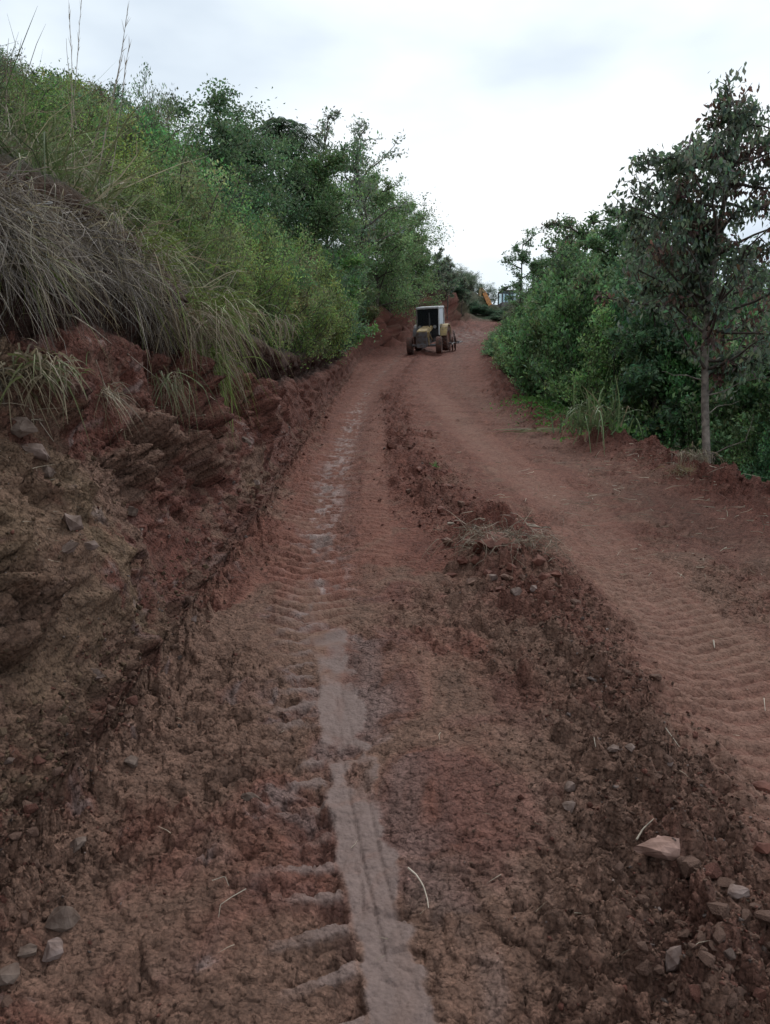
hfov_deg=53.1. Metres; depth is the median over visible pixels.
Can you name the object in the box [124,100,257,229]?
shrub
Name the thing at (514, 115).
sky
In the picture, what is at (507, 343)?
shrub
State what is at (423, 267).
tree
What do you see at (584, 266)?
shrub
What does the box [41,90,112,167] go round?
shrub
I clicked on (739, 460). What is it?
shrub
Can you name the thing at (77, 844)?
rock
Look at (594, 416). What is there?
grass clump
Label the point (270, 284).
shrub
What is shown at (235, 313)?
grass tuft
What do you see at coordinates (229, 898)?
straw
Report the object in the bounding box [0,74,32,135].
shrub
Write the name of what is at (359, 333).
shrub
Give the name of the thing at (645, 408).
shrub
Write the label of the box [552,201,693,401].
tree
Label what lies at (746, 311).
shrub
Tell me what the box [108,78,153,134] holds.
shrub
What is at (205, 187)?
shrub
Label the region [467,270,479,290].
shrub
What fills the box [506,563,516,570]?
rock
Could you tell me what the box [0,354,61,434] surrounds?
grass tuft
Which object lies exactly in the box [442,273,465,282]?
shrub
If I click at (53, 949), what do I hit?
rock
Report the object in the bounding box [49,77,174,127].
shrub
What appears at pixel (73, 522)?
rock
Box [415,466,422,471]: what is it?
soil clod
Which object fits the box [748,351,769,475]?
shrub
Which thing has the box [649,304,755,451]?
shrub
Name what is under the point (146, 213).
shrub
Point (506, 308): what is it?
shrub
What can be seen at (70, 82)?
grass stalk
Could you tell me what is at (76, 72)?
grass stalk
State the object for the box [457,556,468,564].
soil clod
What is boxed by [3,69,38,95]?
shrub
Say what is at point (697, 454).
grass tuft
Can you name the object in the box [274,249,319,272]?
shrub
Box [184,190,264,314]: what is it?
shrub
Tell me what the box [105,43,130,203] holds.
grass stalk
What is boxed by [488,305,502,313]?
shrub
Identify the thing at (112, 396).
grass tuft
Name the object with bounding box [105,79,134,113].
shrub
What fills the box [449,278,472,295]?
shrub
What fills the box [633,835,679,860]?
rock
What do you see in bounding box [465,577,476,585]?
rock
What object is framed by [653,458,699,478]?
grass tuft
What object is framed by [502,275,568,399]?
shrub
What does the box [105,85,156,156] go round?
shrub
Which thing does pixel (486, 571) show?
soil clod
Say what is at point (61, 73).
shrub
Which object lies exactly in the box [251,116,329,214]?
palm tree
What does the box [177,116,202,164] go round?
shrub
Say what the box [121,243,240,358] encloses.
dry grass
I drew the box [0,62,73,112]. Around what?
shrub
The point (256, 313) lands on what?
grass tuft
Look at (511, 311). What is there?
shrub
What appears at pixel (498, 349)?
shrub
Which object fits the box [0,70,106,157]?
shrub
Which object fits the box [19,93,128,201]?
shrub
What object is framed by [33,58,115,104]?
shrub
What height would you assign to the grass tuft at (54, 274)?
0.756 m
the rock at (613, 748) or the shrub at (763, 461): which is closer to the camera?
the rock at (613, 748)
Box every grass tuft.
[0,238,103,354]
[0,338,104,442]
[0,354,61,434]
[32,164,154,268]
[92,382,146,443]
[114,211,240,399]
[141,292,276,410]
[148,365,227,434]
[155,330,270,449]
[171,264,295,426]
[240,301,297,347]
[264,314,303,356]
[651,441,724,465]
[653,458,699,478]
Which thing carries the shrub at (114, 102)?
on the hillside
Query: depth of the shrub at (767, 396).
10.28 m
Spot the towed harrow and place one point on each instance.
(452, 342)
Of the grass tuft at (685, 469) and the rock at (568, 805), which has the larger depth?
the grass tuft at (685, 469)
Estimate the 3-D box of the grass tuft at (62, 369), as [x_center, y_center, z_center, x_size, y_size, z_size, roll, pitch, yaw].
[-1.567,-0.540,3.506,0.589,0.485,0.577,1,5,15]
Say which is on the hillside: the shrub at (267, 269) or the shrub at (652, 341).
the shrub at (267, 269)
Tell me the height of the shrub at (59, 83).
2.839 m
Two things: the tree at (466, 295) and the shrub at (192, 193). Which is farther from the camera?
the tree at (466, 295)
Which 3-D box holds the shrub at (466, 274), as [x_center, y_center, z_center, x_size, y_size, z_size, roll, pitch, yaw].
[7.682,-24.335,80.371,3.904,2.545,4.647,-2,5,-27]
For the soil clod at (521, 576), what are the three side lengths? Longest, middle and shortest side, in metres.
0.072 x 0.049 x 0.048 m
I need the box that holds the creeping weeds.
[489,394,666,445]
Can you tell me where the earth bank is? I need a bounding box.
[0,164,487,840]
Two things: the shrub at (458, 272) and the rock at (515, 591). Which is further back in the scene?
the shrub at (458, 272)
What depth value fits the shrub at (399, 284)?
51.55 m
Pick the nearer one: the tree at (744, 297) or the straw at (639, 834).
the straw at (639, 834)
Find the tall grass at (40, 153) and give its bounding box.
[0,8,287,339]
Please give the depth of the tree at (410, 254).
47.64 m
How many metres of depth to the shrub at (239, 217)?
14.87 m
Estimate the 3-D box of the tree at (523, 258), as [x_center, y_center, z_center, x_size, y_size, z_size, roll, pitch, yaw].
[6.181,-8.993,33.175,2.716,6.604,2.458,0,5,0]
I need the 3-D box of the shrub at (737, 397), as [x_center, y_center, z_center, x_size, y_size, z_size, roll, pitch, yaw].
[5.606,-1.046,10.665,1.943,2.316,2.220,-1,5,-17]
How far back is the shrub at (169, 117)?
21.18 m
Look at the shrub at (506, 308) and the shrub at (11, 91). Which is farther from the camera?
the shrub at (506, 308)
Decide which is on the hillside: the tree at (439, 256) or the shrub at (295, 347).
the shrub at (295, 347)
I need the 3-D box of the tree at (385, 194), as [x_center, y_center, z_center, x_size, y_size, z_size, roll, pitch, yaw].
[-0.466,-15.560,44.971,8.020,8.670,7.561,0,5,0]
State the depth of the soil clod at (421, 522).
6.45 m
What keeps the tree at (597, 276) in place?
on the roadside slope
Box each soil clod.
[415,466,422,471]
[418,519,427,525]
[437,506,444,513]
[441,537,453,545]
[446,572,456,576]
[457,501,464,507]
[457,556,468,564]
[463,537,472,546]
[483,569,492,576]
[494,586,502,591]
[500,574,509,579]
[518,574,525,579]
[532,554,545,565]
[538,572,549,580]
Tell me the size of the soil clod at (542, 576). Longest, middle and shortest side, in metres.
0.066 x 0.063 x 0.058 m
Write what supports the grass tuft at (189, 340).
on the earth bank
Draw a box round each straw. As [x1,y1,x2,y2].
[218,889,245,917]
[407,867,428,907]
[636,818,653,839]
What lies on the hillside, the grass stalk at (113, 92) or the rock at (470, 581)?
the grass stalk at (113, 92)
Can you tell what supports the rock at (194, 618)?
on the dirt road
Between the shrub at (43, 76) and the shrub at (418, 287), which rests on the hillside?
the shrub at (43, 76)
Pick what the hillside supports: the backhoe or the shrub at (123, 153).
the shrub at (123, 153)
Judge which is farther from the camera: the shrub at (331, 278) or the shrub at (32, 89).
the shrub at (331, 278)
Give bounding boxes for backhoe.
[478,287,518,309]
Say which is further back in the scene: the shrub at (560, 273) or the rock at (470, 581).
the shrub at (560, 273)
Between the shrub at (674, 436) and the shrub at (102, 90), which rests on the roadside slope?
the shrub at (674, 436)
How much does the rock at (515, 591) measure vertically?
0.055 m
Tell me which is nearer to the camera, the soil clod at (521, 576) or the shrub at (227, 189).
the soil clod at (521, 576)
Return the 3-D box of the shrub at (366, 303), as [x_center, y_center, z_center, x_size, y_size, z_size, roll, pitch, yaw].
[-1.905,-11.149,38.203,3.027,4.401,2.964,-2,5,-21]
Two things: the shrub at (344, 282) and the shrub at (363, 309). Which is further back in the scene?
the shrub at (363, 309)
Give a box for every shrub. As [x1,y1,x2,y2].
[0,42,28,82]
[0,54,45,131]
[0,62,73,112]
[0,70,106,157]
[0,71,41,93]
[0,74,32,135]
[1,63,110,168]
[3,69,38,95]
[10,54,56,110]
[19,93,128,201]
[20,60,76,88]
[24,63,57,84]
[26,78,159,180]
[30,74,89,150]
[31,67,91,102]
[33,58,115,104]
[38,68,92,93]
[40,67,67,89]
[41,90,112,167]
[43,69,69,107]
[48,74,172,183]
[49,73,113,115]
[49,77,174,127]
[64,171,188,238]
[68,86,139,121]
[69,84,126,145]
[73,84,145,158]
[74,79,139,130]
[90,119,169,194]
[102,116,223,223]
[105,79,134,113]
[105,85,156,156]
[106,92,230,212]
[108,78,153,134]
[114,143,170,217]
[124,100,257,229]
[128,62,162,147]
[133,184,192,263]
[134,140,237,283]
[136,166,215,283]
[138,83,181,145]
[140,131,203,163]
[144,137,292,278]
[147,188,220,294]
[151,169,222,209]
[159,94,210,180]
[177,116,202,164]
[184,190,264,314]
[191,141,228,186]
[201,167,250,214]
[208,205,268,333]
[209,216,307,345]
[209,219,252,320]
[215,178,268,237]
[215,204,260,230]
[222,192,319,311]
[226,219,299,331]
[232,242,273,309]
[246,205,344,316]
[247,210,305,375]
[249,200,319,299]
[266,236,339,368]
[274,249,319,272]
[276,256,321,345]
[284,224,351,362]
[290,239,330,301]
[297,262,325,325]
[298,236,360,362]
[300,260,341,358]
[313,246,365,356]
[316,249,377,354]
[324,244,361,304]
[331,243,371,317]
[333,246,375,321]
[359,283,381,321]
[359,301,386,323]
[389,276,412,297]
[407,276,425,306]
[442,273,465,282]
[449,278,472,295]
[451,264,461,281]
[452,263,477,282]
[456,268,482,287]
[461,270,483,291]
[464,298,479,304]
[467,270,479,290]
[469,299,490,313]
[473,276,494,295]
[477,304,499,315]
[477,326,500,356]
[481,321,500,343]
[481,327,498,346]
[482,310,506,320]
[485,282,498,303]
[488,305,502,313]
[490,299,525,361]
[490,339,514,376]
[491,294,543,374]
[492,285,537,385]
[494,282,541,395]
[494,302,513,313]
[498,304,531,395]
[500,305,515,318]
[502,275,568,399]
[519,217,600,332]
[519,284,564,398]
[520,248,626,401]
[533,234,623,302]
[534,265,617,409]
[536,248,627,392]
[539,238,607,298]
[539,288,628,419]
[593,253,702,395]
[602,317,686,440]
[627,268,754,439]
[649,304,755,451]
[656,402,699,452]
[666,319,769,462]
[680,373,736,464]
[692,367,769,464]
[712,399,769,478]
[715,364,769,463]
[722,277,769,349]
[740,403,769,481]
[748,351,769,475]
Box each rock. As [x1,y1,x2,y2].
[0,962,19,985]
[9,417,37,437]
[17,943,36,957]
[21,443,50,459]
[42,465,55,477]
[42,937,62,961]
[45,906,80,932]
[62,540,78,553]
[63,513,83,531]
[70,836,85,852]
[84,540,98,549]
[90,668,105,680]
[124,755,138,768]
[128,506,137,516]
[191,615,196,622]
[241,436,250,445]
[241,792,261,800]
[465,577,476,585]
[471,555,479,564]
[486,574,497,580]
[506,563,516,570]
[510,587,521,595]
[530,585,536,592]
[548,570,561,577]
[562,800,575,812]
[564,781,575,791]
[607,744,621,751]
[624,743,634,751]
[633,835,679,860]
[664,945,681,971]
[727,884,749,898]
[752,779,769,792]
[753,841,769,853]
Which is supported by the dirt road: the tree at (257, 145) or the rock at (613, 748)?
the rock at (613, 748)
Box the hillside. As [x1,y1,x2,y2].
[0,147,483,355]
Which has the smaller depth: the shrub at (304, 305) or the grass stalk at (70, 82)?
the grass stalk at (70, 82)
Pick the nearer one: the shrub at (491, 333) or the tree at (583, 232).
the tree at (583, 232)
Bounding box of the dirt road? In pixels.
[0,313,769,1023]
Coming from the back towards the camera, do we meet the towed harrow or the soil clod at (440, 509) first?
the towed harrow
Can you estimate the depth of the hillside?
4.15 m
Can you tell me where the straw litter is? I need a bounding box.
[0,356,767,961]
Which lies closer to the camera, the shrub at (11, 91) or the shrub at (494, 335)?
the shrub at (11, 91)
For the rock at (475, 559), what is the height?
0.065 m
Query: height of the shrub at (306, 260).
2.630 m
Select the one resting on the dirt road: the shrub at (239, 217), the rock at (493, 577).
the rock at (493, 577)
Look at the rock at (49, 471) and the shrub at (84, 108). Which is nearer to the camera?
the rock at (49, 471)
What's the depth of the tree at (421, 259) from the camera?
52.58 m
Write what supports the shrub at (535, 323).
on the roadside slope
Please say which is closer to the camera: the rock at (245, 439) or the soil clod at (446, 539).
the soil clod at (446, 539)
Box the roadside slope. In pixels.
[500,363,527,399]
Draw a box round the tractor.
[406,306,451,354]
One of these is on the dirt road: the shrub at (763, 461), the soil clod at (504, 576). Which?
the soil clod at (504, 576)
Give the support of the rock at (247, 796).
on the dirt road
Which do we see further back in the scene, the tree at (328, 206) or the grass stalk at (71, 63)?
the tree at (328, 206)
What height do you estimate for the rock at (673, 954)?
0.068 m
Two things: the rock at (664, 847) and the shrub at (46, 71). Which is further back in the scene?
the shrub at (46, 71)
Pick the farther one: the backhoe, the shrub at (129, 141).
the backhoe
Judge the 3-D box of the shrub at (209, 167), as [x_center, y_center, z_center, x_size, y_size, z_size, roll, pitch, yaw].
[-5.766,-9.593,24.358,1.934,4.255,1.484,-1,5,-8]
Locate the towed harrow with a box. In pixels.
[448,331,462,350]
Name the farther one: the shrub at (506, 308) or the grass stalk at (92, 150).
the shrub at (506, 308)
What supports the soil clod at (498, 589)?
on the dirt road
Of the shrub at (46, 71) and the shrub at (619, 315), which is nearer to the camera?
the shrub at (619, 315)
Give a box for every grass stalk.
[5,38,8,127]
[65,0,81,181]
[66,40,76,127]
[68,0,72,180]
[80,113,102,192]
[94,52,123,190]
[95,0,129,190]
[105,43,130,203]
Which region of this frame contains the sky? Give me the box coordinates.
[0,0,769,304]
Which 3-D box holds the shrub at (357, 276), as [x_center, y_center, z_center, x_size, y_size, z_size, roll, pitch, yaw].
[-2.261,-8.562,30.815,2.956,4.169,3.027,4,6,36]
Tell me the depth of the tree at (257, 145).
29.49 m
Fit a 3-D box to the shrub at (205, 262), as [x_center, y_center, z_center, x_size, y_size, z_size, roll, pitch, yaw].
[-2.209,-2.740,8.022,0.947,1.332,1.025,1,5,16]
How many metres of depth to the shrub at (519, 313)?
27.60 m
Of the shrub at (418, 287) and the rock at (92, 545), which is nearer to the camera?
the rock at (92, 545)
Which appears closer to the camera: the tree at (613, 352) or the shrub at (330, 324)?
the tree at (613, 352)
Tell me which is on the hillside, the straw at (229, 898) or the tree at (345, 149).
the tree at (345, 149)
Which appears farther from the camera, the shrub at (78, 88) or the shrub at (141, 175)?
the shrub at (78, 88)
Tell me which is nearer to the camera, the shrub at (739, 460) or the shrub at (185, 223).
the shrub at (185, 223)
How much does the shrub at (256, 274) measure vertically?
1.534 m
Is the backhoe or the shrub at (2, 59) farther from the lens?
the backhoe
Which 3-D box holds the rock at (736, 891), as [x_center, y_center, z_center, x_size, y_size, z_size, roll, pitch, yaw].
[0.951,1.026,2.070,0.058,0.036,0.044,2,5,22]
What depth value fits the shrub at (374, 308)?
38.06 m
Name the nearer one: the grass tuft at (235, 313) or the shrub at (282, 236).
the grass tuft at (235, 313)
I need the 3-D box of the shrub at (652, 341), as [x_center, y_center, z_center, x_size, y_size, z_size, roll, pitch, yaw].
[5.234,-2.404,12.963,2.311,3.684,2.651,1,5,16]
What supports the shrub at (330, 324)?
on the hillside
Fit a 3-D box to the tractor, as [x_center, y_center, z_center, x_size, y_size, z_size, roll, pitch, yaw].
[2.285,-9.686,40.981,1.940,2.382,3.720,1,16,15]
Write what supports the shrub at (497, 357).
on the roadside slope
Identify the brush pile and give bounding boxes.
[423,508,598,570]
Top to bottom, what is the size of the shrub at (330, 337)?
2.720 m
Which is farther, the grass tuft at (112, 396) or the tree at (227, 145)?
the tree at (227, 145)
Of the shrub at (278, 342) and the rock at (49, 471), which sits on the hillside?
the shrub at (278, 342)
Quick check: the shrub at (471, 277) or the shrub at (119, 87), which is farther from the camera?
the shrub at (471, 277)
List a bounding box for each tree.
[158,74,304,226]
[192,87,334,258]
[240,117,389,297]
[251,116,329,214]
[262,134,394,312]
[300,105,380,249]
[320,112,417,274]
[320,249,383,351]
[337,183,463,321]
[338,155,448,317]
[379,200,436,286]
[407,234,440,280]
[427,247,449,305]
[436,254,460,319]
[452,276,471,313]
[498,227,548,308]
[499,246,556,335]
[526,210,620,302]
[540,215,587,267]
[540,272,609,396]
[541,222,654,334]
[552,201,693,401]
[593,62,769,463]
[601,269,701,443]
[608,231,728,384]
[712,268,769,326]
[715,236,769,320]
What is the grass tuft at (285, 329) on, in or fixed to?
on the earth bank
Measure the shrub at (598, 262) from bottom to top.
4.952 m
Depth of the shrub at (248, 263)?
10.28 m
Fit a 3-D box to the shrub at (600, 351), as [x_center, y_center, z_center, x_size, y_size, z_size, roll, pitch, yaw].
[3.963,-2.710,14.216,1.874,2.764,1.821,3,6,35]
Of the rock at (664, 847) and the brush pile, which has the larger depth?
the brush pile
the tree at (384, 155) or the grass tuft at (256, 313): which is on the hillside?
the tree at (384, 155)
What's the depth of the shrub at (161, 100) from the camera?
22.08 m
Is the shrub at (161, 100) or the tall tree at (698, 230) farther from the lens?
the shrub at (161, 100)
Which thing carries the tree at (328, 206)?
on the hillside
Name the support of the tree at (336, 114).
on the hillside
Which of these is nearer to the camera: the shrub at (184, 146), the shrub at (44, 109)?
the shrub at (44, 109)
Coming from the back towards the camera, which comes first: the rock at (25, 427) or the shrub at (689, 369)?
the shrub at (689, 369)
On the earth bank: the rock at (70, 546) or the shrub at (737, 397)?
the rock at (70, 546)
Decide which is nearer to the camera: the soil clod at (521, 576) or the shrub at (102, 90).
the soil clod at (521, 576)
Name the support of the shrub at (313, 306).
on the hillside
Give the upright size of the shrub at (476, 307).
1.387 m
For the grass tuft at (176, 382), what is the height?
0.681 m
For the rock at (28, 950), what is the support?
on the dirt road
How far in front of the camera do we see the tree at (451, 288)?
61.63 m
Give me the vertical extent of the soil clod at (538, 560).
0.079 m
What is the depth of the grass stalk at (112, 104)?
5.54 m
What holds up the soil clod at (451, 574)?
on the dirt road
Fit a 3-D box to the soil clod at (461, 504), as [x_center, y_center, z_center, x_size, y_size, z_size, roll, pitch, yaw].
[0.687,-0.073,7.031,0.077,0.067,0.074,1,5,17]
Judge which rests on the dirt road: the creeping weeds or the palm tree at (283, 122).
the creeping weeds
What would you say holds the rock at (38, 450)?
on the earth bank
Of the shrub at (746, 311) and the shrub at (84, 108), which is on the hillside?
the shrub at (84, 108)
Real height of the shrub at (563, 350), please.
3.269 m
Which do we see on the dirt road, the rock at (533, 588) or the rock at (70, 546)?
the rock at (533, 588)
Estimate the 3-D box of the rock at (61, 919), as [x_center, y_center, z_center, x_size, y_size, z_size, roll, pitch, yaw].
[-0.867,1.097,2.085,0.096,0.080,0.072,10,17,-23]
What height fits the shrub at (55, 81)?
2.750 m
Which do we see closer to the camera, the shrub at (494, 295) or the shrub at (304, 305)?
the shrub at (304, 305)
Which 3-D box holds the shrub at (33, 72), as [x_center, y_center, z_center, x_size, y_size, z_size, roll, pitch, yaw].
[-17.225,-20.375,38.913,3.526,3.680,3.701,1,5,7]
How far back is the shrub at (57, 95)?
12.49 m
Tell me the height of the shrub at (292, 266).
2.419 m
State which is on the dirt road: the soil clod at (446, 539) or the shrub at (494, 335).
the soil clod at (446, 539)
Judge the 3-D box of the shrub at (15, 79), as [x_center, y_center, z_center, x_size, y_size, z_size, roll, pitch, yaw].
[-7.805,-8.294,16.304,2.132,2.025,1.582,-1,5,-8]
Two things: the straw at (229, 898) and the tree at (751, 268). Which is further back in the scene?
the tree at (751, 268)
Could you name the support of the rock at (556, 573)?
on the dirt road
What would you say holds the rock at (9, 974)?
on the dirt road
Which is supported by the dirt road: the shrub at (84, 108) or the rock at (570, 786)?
the rock at (570, 786)
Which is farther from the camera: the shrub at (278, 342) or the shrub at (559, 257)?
the shrub at (559, 257)
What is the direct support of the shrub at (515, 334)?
on the roadside slope
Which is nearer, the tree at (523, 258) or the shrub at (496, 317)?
the tree at (523, 258)
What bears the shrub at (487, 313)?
on the dirt road
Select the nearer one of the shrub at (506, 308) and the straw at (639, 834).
the straw at (639, 834)
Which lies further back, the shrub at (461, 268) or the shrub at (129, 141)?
the shrub at (461, 268)
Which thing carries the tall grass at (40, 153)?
on the hillside
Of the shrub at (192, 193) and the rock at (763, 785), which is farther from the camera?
the shrub at (192, 193)
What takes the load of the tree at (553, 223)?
on the roadside slope
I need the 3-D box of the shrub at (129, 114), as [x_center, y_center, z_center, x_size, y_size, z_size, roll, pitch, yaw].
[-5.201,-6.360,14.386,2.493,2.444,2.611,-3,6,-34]
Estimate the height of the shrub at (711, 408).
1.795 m
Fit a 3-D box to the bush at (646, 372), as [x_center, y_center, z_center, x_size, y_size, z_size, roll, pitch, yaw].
[4.536,-2.361,12.424,2.031,3.368,2.184,0,5,0]
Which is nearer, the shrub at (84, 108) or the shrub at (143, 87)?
the shrub at (84, 108)
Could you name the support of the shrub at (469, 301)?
on the hillside
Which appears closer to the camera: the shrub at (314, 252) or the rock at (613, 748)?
the rock at (613, 748)
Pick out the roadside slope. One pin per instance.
(512, 378)
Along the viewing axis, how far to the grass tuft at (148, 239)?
5.58 m
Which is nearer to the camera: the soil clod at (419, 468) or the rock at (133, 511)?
the rock at (133, 511)
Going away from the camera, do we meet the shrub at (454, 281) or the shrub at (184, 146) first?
the shrub at (184, 146)
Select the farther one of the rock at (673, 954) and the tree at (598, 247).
the tree at (598, 247)
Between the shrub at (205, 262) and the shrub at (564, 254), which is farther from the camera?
the shrub at (564, 254)
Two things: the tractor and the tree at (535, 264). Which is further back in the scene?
the tractor
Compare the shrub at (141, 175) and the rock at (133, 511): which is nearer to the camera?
the rock at (133, 511)
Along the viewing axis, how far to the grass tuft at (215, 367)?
6.62 m
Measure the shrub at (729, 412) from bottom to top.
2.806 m
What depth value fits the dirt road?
2.90 m
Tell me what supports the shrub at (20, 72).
on the hillside
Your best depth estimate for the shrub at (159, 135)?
14.71 m
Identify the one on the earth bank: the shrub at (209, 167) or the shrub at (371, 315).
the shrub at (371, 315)
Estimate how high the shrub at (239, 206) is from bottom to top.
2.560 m
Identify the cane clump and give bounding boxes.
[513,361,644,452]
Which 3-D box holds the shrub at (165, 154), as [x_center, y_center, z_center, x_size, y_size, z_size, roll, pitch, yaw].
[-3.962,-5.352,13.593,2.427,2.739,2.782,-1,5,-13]
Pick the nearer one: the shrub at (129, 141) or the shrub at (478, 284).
the shrub at (129, 141)
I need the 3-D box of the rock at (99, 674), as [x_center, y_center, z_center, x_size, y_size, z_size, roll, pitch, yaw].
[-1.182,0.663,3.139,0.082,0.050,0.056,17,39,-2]
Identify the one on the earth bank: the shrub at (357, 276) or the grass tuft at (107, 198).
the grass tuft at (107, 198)
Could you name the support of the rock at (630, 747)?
on the dirt road
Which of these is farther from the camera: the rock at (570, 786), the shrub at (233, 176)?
the shrub at (233, 176)
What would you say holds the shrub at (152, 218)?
on the hillside
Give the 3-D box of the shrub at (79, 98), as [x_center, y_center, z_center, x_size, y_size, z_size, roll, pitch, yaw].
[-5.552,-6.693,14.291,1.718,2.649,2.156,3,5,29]
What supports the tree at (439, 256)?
on the earth bank
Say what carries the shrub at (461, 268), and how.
on the hillside
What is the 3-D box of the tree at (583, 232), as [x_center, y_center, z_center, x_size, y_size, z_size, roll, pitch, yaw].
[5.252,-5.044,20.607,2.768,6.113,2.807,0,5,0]
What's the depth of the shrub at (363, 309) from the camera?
35.23 m
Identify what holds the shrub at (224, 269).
on the hillside
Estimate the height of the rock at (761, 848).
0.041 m
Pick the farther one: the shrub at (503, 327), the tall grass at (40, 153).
the shrub at (503, 327)
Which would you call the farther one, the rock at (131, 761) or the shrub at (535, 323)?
the shrub at (535, 323)
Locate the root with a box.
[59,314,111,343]
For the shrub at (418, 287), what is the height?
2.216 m
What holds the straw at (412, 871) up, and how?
on the dirt road

